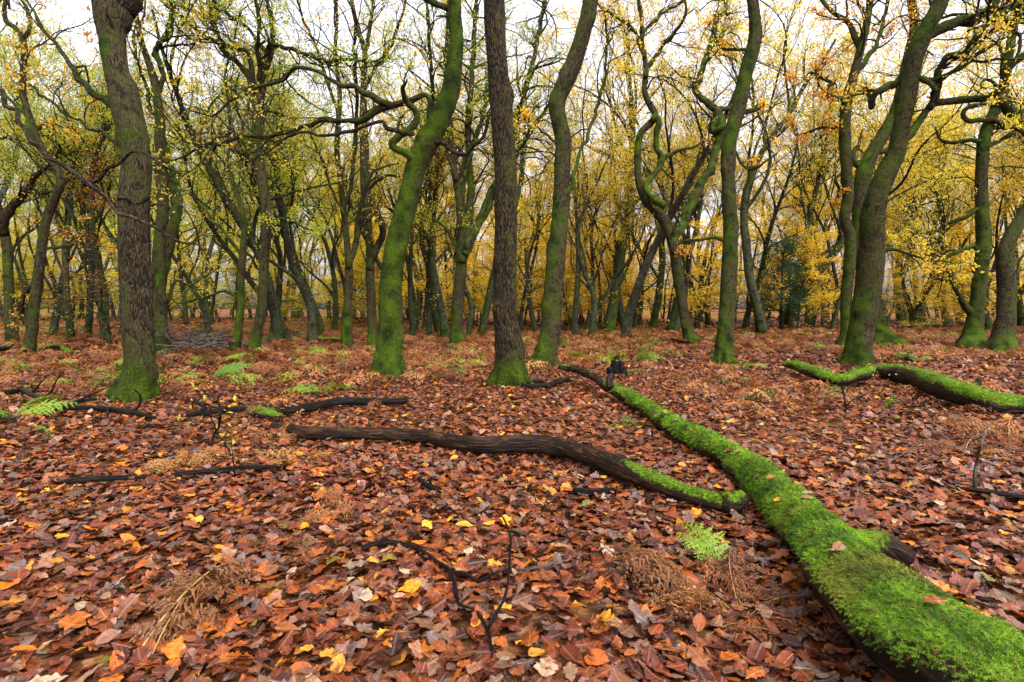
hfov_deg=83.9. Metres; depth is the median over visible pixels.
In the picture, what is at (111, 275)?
beech sapling
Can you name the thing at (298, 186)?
oak tree
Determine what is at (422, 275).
oak tree
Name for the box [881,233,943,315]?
beech sapling
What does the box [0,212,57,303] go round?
beech sapling
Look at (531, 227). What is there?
oak tree
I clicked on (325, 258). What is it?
beech sapling
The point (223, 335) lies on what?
fallen branch
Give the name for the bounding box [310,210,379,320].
beech sapling
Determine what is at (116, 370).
fern
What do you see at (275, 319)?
oak tree
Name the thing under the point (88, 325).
oak tree
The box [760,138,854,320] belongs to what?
oak tree
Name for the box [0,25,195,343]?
oak tree
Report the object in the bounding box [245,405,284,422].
fallen log
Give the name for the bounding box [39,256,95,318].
beech sapling
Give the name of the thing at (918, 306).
oak tree
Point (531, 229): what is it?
oak tree
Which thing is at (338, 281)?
beech sapling
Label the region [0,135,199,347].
beech sapling
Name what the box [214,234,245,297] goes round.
oak tree
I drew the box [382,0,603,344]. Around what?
oak tree
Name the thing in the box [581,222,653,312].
beech sapling
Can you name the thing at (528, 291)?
oak tree
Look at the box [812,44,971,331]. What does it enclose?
oak tree
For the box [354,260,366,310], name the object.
beech sapling
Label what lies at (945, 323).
oak tree
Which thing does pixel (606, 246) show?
beech sapling
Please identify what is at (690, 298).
beech sapling
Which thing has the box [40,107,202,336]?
tree
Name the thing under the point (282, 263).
oak tree
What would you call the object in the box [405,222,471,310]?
beech sapling
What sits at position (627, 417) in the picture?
fern
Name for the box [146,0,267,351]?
oak tree
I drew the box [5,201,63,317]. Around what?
oak tree
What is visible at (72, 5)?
sky
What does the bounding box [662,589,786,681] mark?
bracken
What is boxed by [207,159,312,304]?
oak tree
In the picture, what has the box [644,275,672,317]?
beech sapling
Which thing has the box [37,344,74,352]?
fallen log
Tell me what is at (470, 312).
oak tree
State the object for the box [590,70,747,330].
oak tree
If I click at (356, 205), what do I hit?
oak tree
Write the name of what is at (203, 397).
sapling
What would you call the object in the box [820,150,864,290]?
oak tree
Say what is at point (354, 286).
beech sapling
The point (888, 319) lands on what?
oak tree
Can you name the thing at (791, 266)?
holly tree
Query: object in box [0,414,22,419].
fallen branch
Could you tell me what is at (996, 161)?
oak tree
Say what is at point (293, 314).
oak tree
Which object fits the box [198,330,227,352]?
fallen branch
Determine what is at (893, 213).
oak tree
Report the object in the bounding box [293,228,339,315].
oak tree
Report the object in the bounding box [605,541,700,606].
bracken
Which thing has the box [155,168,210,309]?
oak tree
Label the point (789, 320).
oak tree
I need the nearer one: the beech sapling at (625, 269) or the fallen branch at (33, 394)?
the fallen branch at (33, 394)
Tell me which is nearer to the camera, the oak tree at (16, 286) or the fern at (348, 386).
the fern at (348, 386)
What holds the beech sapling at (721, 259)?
on the ground
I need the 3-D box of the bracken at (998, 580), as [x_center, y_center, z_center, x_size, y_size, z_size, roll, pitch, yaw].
[2.204,1.316,2.924,0.902,0.226,0.555,-2,4,-30]
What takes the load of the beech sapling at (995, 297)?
on the ground
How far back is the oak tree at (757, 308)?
32.36 m
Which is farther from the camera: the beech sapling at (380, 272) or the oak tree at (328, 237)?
the oak tree at (328, 237)
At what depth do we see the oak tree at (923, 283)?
73.31 m
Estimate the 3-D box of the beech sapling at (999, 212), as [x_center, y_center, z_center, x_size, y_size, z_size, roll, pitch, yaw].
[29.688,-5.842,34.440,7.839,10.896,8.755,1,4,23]
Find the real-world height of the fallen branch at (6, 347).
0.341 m
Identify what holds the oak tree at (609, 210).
on the ground
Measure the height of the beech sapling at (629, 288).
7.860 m
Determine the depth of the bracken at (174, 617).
2.51 m
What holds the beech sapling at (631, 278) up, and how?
on the ground
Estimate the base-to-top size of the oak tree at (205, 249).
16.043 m
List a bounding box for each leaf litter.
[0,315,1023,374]
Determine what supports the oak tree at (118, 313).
on the ground
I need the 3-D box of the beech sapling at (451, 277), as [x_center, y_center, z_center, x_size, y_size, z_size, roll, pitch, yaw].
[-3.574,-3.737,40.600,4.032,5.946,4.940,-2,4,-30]
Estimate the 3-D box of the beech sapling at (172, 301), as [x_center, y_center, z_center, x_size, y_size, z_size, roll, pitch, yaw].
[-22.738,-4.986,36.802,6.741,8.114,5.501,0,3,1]
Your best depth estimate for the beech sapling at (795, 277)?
44.11 m
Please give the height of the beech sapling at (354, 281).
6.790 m
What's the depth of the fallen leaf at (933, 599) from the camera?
1.98 m
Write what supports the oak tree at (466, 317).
on the ground
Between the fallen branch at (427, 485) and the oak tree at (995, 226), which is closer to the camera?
the fallen branch at (427, 485)
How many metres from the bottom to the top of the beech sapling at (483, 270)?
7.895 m
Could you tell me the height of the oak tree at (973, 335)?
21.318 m
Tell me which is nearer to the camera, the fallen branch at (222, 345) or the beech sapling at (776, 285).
the fallen branch at (222, 345)
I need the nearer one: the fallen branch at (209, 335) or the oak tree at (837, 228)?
the fallen branch at (209, 335)
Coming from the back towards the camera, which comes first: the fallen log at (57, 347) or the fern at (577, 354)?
the fallen log at (57, 347)
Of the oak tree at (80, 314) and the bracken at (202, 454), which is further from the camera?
the oak tree at (80, 314)
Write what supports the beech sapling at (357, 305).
on the ground
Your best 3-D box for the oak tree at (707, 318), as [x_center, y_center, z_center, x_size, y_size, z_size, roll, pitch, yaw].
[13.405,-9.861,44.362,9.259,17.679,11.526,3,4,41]
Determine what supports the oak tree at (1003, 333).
on the ground
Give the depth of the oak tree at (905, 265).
49.06 m
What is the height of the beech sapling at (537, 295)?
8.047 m
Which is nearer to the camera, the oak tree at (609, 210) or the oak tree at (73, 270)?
the oak tree at (609, 210)
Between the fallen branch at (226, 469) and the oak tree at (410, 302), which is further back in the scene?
the oak tree at (410, 302)
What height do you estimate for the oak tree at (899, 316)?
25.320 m
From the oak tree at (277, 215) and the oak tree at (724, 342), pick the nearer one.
the oak tree at (724, 342)
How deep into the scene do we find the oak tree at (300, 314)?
60.18 m
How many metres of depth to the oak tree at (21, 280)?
41.04 m
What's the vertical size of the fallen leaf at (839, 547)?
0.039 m
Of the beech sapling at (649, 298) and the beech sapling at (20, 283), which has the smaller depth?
the beech sapling at (20, 283)
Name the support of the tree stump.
on the ground
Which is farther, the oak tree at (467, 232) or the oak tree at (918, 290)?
the oak tree at (918, 290)
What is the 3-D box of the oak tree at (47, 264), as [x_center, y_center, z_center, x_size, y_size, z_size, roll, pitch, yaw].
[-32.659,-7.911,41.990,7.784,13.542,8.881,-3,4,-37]
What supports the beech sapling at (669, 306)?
on the ground
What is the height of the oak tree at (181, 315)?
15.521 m
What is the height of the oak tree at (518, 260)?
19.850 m
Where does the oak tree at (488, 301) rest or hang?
on the ground
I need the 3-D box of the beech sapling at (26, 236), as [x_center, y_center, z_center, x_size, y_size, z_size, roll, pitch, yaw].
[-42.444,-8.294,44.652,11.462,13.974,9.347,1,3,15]
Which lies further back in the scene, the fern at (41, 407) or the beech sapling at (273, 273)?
the beech sapling at (273, 273)
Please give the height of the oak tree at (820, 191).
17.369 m
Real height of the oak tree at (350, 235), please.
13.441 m
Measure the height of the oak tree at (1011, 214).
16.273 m
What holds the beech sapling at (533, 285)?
on the ground
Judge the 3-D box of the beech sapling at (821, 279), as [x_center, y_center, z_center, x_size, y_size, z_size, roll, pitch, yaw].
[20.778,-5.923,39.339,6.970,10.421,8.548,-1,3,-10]
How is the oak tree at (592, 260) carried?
on the ground
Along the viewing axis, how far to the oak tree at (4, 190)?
28.60 m
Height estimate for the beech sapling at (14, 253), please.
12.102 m
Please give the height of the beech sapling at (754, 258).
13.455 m
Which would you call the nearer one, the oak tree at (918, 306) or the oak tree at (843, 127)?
the oak tree at (843, 127)
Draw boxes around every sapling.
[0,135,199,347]
[0,165,69,269]
[0,180,116,319]
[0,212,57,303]
[0,223,78,307]
[0,225,50,311]
[0,237,59,294]
[0,253,51,306]
[15,180,118,319]
[28,224,103,318]
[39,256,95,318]
[70,214,172,314]
[70,277,94,311]
[72,195,197,318]
[78,224,151,294]
[85,239,118,311]
[102,205,222,322]
[112,70,274,322]
[151,165,277,322]
[151,227,204,316]
[166,217,219,315]
[168,375,242,446]
[173,228,248,318]
[195,220,257,319]
[205,423,244,476]
[216,241,257,319]
[225,214,330,318]
[246,249,299,309]
[248,243,299,318]
[251,265,298,305]
[265,226,343,319]
[283,241,326,302]
[290,153,389,320]
[308,194,437,316]
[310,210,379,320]
[310,217,388,313]
[314,262,344,310]
[315,216,381,324]
[315,230,378,316]
[317,219,386,313]
[339,154,474,319]
[344,196,425,325]
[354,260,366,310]
[355,226,425,302]
[378,195,453,315]
[403,245,424,304]
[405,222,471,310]
[408,160,494,324]
[423,183,546,320]
[423,238,483,309]
[439,247,487,317]
[448,207,537,298]
[448,245,493,310]
[464,269,492,323]
[467,247,489,319]
[469,239,521,311]
[470,159,592,330]
[490,250,535,319]
[493,217,544,300]
[517,214,594,325]
[517,228,571,325]
[518,209,585,323]
[522,255,572,321]
[527,175,629,326]
[529,159,665,294]
[529,225,599,329]
[534,212,603,321]
[535,184,642,328]
[540,231,604,324]
[542,188,645,297]
[564,250,606,321]
[567,232,630,320]
[580,215,651,320]
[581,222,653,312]
[582,211,669,307]
[584,242,643,311]
[598,221,651,318]
[598,231,663,310]
[601,231,654,320]
[605,222,669,314]
[605,234,654,315]
[626,185,719,323]
[627,239,669,313]
[641,217,716,322]
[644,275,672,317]
[647,234,674,307]
[657,213,744,329]
[665,207,757,328]
[668,217,745,319]
[687,250,719,319]
[689,210,776,303]
[706,160,834,306]
[712,232,767,299]
[735,203,838,317]
[737,250,777,307]
[740,182,843,326]
[742,225,813,307]
[746,222,834,323]
[753,245,814,320]
[759,223,843,314]
[760,224,852,329]
[804,228,855,326]
[830,373,866,409]
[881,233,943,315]
[883,263,911,314]
[884,250,935,321]
[899,215,1004,327]
[905,232,990,314]
[915,201,1023,323]
[919,149,1023,319]
[923,253,995,325]
[931,249,995,309]
[989,250,1022,319]
[990,191,1023,291]
[990,204,1023,286]
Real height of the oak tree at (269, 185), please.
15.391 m
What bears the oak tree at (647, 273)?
on the ground
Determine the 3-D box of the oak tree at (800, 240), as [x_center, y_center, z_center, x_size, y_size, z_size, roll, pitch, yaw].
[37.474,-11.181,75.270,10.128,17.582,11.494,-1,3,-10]
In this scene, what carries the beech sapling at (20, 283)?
on the ground
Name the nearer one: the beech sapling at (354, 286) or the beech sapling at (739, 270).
the beech sapling at (354, 286)
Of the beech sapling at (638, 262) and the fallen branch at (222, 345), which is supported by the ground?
the beech sapling at (638, 262)
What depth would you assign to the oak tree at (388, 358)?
11.56 m
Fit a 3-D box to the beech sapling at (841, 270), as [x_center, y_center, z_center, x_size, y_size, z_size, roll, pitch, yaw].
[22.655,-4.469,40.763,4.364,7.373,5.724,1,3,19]
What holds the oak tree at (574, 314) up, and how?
on the ground
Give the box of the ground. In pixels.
[0,309,1023,681]
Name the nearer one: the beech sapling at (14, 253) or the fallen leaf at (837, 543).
the fallen leaf at (837, 543)
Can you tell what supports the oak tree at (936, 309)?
on the ground
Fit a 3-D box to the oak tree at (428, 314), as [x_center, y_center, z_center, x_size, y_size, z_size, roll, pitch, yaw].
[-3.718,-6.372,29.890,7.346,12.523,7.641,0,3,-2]
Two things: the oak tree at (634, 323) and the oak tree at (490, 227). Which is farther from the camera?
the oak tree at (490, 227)
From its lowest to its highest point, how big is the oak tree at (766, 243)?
17.080 m
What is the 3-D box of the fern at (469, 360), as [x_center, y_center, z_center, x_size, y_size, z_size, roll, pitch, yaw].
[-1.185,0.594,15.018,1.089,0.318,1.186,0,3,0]
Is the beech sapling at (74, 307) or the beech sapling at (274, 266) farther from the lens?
the beech sapling at (74, 307)
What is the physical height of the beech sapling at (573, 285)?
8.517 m
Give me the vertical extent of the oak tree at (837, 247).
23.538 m
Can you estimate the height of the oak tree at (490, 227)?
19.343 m
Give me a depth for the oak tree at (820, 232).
60.51 m
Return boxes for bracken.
[73,576,145,609]
[111,472,178,504]
[126,558,264,653]
[141,447,228,476]
[245,529,325,558]
[256,421,302,443]
[257,447,344,470]
[297,487,366,527]
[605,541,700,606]
[636,543,839,662]
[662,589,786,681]
[707,362,741,368]
[723,558,804,583]
[905,432,1017,463]
[918,562,1004,603]
[930,413,1023,452]
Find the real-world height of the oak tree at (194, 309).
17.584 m
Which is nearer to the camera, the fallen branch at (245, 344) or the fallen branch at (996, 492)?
the fallen branch at (996, 492)
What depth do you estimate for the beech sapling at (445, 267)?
43.03 m
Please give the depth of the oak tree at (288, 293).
41.17 m
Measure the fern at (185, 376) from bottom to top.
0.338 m
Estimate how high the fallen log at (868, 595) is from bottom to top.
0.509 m
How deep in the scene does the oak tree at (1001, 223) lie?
46.33 m
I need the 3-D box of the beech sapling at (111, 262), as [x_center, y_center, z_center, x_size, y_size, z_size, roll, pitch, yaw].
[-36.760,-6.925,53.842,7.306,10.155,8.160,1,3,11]
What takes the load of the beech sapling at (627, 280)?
on the ground
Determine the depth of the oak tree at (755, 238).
74.54 m
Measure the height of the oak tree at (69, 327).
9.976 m
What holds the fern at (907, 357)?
on the ground
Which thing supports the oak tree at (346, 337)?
on the ground
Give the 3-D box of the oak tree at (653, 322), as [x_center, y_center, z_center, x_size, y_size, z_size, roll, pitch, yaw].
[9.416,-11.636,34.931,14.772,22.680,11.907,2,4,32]
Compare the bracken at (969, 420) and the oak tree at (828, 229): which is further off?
the oak tree at (828, 229)
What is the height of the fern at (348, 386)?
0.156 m
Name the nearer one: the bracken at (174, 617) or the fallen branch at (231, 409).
the bracken at (174, 617)
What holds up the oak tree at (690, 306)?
on the ground
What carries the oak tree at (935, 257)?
on the ground
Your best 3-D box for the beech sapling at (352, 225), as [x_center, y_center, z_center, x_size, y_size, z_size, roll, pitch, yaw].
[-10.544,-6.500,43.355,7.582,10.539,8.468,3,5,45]
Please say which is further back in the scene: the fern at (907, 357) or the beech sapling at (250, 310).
the beech sapling at (250, 310)
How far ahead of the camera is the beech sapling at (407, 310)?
50.08 m
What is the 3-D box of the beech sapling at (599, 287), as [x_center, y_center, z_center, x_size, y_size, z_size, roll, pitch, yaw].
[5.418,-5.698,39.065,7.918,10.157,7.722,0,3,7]
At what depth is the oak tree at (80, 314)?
53.89 m
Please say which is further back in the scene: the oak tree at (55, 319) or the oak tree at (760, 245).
the oak tree at (760, 245)
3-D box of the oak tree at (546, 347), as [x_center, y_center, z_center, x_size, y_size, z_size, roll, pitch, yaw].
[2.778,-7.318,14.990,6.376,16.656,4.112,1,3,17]
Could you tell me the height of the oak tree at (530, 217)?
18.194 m
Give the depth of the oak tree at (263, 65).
17.56 m
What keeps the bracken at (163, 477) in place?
on the ground
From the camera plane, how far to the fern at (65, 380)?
10.66 m
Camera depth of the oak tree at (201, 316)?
58.40 m
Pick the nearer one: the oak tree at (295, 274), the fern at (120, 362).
the fern at (120, 362)
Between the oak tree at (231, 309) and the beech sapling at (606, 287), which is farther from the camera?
the oak tree at (231, 309)
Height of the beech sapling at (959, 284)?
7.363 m
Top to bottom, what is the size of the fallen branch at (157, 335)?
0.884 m
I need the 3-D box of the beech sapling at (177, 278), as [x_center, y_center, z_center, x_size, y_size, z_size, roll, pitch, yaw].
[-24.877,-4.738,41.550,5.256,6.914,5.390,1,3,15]
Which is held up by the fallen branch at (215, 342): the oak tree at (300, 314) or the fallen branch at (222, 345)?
the fallen branch at (222, 345)
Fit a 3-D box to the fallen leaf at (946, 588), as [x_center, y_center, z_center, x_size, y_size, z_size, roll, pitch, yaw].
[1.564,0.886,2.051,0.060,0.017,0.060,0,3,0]
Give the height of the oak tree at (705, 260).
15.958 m
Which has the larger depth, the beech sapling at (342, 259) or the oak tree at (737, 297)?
the oak tree at (737, 297)
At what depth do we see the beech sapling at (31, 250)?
42.70 m
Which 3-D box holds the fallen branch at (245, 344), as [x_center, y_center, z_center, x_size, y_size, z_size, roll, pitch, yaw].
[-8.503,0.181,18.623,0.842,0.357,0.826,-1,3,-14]
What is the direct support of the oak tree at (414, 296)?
on the ground
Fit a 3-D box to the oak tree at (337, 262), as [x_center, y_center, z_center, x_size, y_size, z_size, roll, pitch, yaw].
[-11.283,-8.240,29.954,8.197,16.062,8.178,-1,3,-15]
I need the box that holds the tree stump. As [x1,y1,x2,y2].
[593,345,630,374]
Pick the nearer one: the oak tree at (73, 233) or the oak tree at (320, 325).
the oak tree at (320, 325)
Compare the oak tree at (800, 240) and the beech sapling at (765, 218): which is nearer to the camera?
the beech sapling at (765, 218)
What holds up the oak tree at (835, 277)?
on the ground
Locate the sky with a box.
[0,0,1023,309]
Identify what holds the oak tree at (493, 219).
on the ground
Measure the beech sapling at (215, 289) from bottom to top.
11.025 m
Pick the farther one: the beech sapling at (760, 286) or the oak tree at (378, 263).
the beech sapling at (760, 286)
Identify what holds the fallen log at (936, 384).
on the ground
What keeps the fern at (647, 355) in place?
on the ground
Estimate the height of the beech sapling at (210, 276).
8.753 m
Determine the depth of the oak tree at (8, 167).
32.32 m
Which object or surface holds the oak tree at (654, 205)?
on the ground
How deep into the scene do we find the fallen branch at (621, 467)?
5.45 m
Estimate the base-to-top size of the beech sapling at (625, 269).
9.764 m
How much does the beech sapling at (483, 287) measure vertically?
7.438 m
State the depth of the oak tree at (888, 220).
50.83 m
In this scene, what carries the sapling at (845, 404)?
on the ground
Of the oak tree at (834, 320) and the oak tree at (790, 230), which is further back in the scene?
the oak tree at (790, 230)
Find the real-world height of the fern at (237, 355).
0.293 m
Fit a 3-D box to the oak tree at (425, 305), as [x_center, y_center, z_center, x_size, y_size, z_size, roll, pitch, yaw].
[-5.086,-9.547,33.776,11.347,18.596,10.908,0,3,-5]
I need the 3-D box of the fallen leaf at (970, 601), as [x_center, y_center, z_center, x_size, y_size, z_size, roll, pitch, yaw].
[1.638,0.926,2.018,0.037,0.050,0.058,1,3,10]
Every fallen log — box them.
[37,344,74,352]
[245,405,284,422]
[303,336,339,341]
[558,363,1023,681]
[779,359,1023,413]
[897,322,940,327]
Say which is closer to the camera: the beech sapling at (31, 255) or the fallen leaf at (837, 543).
the fallen leaf at (837, 543)
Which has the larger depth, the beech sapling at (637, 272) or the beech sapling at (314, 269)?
the beech sapling at (314, 269)
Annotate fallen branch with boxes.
[0,343,20,350]
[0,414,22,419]
[4,369,116,404]
[49,390,156,420]
[58,475,147,484]
[154,325,210,367]
[155,312,179,338]
[156,329,214,368]
[165,319,206,344]
[167,316,244,342]
[169,296,233,342]
[174,339,225,349]
[175,464,277,476]
[186,396,211,415]
[186,402,308,415]
[189,326,222,338]
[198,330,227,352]
[200,328,232,340]
[204,338,229,348]
[208,334,234,349]
[209,329,232,337]
[241,342,265,346]
[270,422,749,514]
[272,397,408,414]
[361,540,517,657]
[418,477,440,492]
[486,508,511,628]
[517,559,566,570]
[521,376,575,389]
[572,487,615,495]
[671,338,692,343]
[886,405,1023,494]
[955,486,1023,498]
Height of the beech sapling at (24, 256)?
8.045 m
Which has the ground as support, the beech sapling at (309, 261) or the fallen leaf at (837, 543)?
the beech sapling at (309, 261)
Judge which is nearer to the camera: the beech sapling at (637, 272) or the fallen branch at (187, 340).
the fallen branch at (187, 340)
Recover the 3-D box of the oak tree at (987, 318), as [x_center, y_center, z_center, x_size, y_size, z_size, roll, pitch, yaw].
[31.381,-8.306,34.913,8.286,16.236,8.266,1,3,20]
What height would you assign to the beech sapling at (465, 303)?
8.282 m
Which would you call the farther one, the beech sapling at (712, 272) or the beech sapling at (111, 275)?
the beech sapling at (111, 275)
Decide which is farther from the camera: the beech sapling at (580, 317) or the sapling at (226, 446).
the beech sapling at (580, 317)
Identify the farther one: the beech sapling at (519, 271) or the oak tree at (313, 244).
the oak tree at (313, 244)
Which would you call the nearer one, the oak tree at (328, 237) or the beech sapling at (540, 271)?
the beech sapling at (540, 271)
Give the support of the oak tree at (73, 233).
on the ground
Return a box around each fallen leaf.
[801,494,812,498]
[827,544,845,550]
[832,541,841,550]
[922,593,946,603]
[933,581,958,592]
[965,595,979,608]
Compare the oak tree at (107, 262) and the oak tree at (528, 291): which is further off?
the oak tree at (107, 262)
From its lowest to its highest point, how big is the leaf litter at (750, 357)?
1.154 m
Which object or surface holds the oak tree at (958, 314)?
on the ground
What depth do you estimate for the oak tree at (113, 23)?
9.00 m
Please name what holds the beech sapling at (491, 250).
on the ground
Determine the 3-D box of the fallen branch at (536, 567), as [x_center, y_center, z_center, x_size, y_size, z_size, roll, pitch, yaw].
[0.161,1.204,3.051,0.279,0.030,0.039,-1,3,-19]
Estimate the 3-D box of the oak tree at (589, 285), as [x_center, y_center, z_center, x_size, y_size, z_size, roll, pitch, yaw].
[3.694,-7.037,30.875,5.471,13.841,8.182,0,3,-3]
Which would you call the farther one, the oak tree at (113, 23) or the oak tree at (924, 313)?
the oak tree at (924, 313)
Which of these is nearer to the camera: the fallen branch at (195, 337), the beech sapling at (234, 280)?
the fallen branch at (195, 337)
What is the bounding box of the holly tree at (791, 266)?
[744,232,823,329]
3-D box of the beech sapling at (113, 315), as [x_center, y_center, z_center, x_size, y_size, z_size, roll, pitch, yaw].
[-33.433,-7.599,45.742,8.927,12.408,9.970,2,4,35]
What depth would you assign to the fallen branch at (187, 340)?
17.57 m
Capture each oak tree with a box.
[0,0,94,355]
[0,0,100,343]
[0,0,164,403]
[0,1,156,335]
[0,1,179,208]
[0,2,76,186]
[0,12,147,336]
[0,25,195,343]
[0,58,153,342]
[0,75,48,323]
[0,86,269,409]
[0,116,62,300]
[0,131,43,318]
[0,176,47,319]
[2,92,154,337]
[5,155,115,320]
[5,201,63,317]
[12,213,77,285]
[30,159,113,317]
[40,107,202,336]
[41,189,93,314]
[48,222,109,315]
[53,207,115,318]
[55,102,152,321]
[58,200,116,305]
[60,193,118,290]
[62,99,176,288]
[65,20,335,343]
[67,0,220,355]
[78,100,248,333]
[80,167,153,314]
[96,0,466,382]
[101,0,351,344]
[109,125,235,318]
[134,0,391,342]
[143,0,414,352]
[144,1,294,323]
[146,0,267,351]
[152,145,238,311]
[152,232,209,317]
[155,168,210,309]
[169,169,259,319]
[169,215,208,316]
[178,25,344,334]
[179,77,335,311]
[182,158,254,312]
[182,160,235,317]
[184,164,255,284]
[192,76,313,310]
[193,225,240,314]
[195,146,317,262]
[197,62,351,343]
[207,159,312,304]
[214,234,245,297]
[217,104,351,318]
[221,26,372,323]
[221,79,392,332]
[225,222,258,314]
[237,142,356,300]
[239,155,332,320]
[241,108,350,317]
[252,88,373,318]
[263,0,433,347]
[286,0,522,332]
[289,185,343,318]
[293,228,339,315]
[296,45,460,318]
[297,116,402,322]
[311,170,396,319]
[314,0,537,336]
[320,160,378,311]
[322,114,459,332]
[325,205,383,316]
[333,0,432,345]
[340,35,451,324]
[341,0,489,329]
[348,132,461,319]
[355,83,474,335]
[371,142,453,290]
[376,111,490,334]
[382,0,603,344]
[390,34,594,334]
[394,73,550,323]
[419,105,494,335]
[422,170,481,315]
[437,180,478,318]
[453,116,586,331]
[457,81,581,322]
[473,161,531,300]
[476,198,529,257]
[480,158,553,308]
[482,76,587,309]
[483,0,532,388]
[484,208,535,315]
[506,0,742,331]
[514,0,663,369]
[517,27,635,334]
[517,182,549,319]
[517,199,552,292]
[519,43,708,330]
[530,121,645,330]
[534,72,641,334]
[540,0,791,328]
[550,146,705,329]
[570,139,666,321]
[570,173,613,319]
[581,0,800,344]
[587,0,860,336]
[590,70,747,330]
[599,54,755,322]
[603,183,652,305]
[605,131,708,326]
[607,115,707,324]
[616,0,874,333]
[616,100,769,333]
[635,226,666,316]
[640,135,746,324]
[644,110,720,319]
[667,0,788,363]
[673,123,794,325]
[700,161,779,304]
[705,57,877,328]
[708,139,795,320]
[716,151,817,314]
[724,0,1017,328]
[737,97,851,315]
[738,221,783,307]
[739,50,897,327]
[739,69,872,324]
[739,201,789,284]
[759,0,1020,328]
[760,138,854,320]
[766,192,824,319]
[770,102,923,322]
[770,185,834,319]
[772,201,830,308]
[775,183,836,316]
[776,144,876,322]
[777,111,872,324]
[781,0,928,348]
[800,86,938,310]
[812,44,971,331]
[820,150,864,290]
[825,27,1023,324]
[831,90,967,322]
[836,0,1023,366]
[838,92,960,321]
[851,0,964,345]
[857,73,992,320]
[867,80,973,320]
[882,105,974,320]
[884,30,1023,263]
[885,2,1023,348]
[885,183,907,265]
[885,198,913,256]
[885,226,921,316]
[886,113,994,326]
[887,225,929,315]
[888,146,1023,323]
[891,110,1016,323]
[901,194,940,318]
[905,86,1020,321]
[906,0,1023,351]
[913,193,974,317]
[923,164,1014,302]
[929,40,1023,326]
[931,143,1023,307]
[933,28,1023,304]
[934,82,1023,331]
[941,66,1023,196]
[943,88,1023,207]
[950,162,1022,324]
[955,107,1023,326]
[957,183,1023,296]
[970,139,1023,232]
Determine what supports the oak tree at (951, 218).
on the ground
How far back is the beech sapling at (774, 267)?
56.05 m
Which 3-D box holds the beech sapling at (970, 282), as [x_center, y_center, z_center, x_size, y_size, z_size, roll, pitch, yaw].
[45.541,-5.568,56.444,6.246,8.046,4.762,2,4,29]
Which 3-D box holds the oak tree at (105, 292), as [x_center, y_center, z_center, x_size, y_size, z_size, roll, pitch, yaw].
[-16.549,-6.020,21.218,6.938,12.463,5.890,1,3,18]
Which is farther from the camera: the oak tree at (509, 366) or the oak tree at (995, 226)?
the oak tree at (995, 226)
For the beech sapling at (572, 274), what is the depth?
52.21 m
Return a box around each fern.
[0,394,76,424]
[29,373,117,385]
[34,425,58,436]
[67,362,162,376]
[110,358,122,366]
[157,371,204,383]
[194,352,255,362]
[212,360,252,378]
[282,380,335,394]
[308,347,347,355]
[333,382,355,388]
[445,357,485,365]
[564,351,622,362]
[610,415,656,427]
[622,345,664,360]
[676,521,729,560]
[730,358,764,366]
[890,353,916,360]
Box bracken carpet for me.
[0,318,1023,424]
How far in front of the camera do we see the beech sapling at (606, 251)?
47.29 m
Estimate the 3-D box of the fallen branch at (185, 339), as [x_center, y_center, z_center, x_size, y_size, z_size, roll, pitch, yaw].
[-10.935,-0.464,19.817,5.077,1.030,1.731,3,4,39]
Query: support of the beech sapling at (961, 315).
on the ground
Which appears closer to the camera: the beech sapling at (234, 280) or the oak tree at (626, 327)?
the oak tree at (626, 327)
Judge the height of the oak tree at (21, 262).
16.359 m
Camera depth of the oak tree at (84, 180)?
6.48 m
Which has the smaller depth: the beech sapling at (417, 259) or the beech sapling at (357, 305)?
the beech sapling at (357, 305)
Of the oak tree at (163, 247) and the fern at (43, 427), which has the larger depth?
the oak tree at (163, 247)
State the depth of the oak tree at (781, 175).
46.87 m
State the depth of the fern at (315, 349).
17.88 m
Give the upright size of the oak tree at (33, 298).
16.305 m
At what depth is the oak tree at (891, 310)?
67.90 m
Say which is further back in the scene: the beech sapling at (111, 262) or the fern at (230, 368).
the beech sapling at (111, 262)
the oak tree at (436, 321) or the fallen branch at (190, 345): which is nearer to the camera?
the fallen branch at (190, 345)
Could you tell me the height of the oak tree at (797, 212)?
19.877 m
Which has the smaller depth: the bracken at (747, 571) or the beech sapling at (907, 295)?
the bracken at (747, 571)
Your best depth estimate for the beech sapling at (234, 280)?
44.59 m
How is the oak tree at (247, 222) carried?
on the ground
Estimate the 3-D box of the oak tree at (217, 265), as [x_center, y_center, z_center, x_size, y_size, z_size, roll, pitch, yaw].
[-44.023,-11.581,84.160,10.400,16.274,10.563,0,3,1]
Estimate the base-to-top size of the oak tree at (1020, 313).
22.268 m
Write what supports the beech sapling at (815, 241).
on the ground
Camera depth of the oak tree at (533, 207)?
67.53 m
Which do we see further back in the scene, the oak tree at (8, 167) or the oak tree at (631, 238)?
the oak tree at (631, 238)
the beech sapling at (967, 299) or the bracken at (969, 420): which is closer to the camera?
the bracken at (969, 420)
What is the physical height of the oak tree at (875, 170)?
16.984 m
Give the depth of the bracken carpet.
15.94 m
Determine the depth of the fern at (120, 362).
14.11 m
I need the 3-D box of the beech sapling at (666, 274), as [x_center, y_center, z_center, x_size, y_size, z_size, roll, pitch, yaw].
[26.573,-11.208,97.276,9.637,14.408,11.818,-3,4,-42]
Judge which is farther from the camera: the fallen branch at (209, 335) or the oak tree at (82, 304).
the oak tree at (82, 304)
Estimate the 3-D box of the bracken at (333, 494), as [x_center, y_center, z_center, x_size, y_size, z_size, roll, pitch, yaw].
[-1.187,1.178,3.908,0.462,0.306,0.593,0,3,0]
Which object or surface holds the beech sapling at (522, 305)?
on the ground
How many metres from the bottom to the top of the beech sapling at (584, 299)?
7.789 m

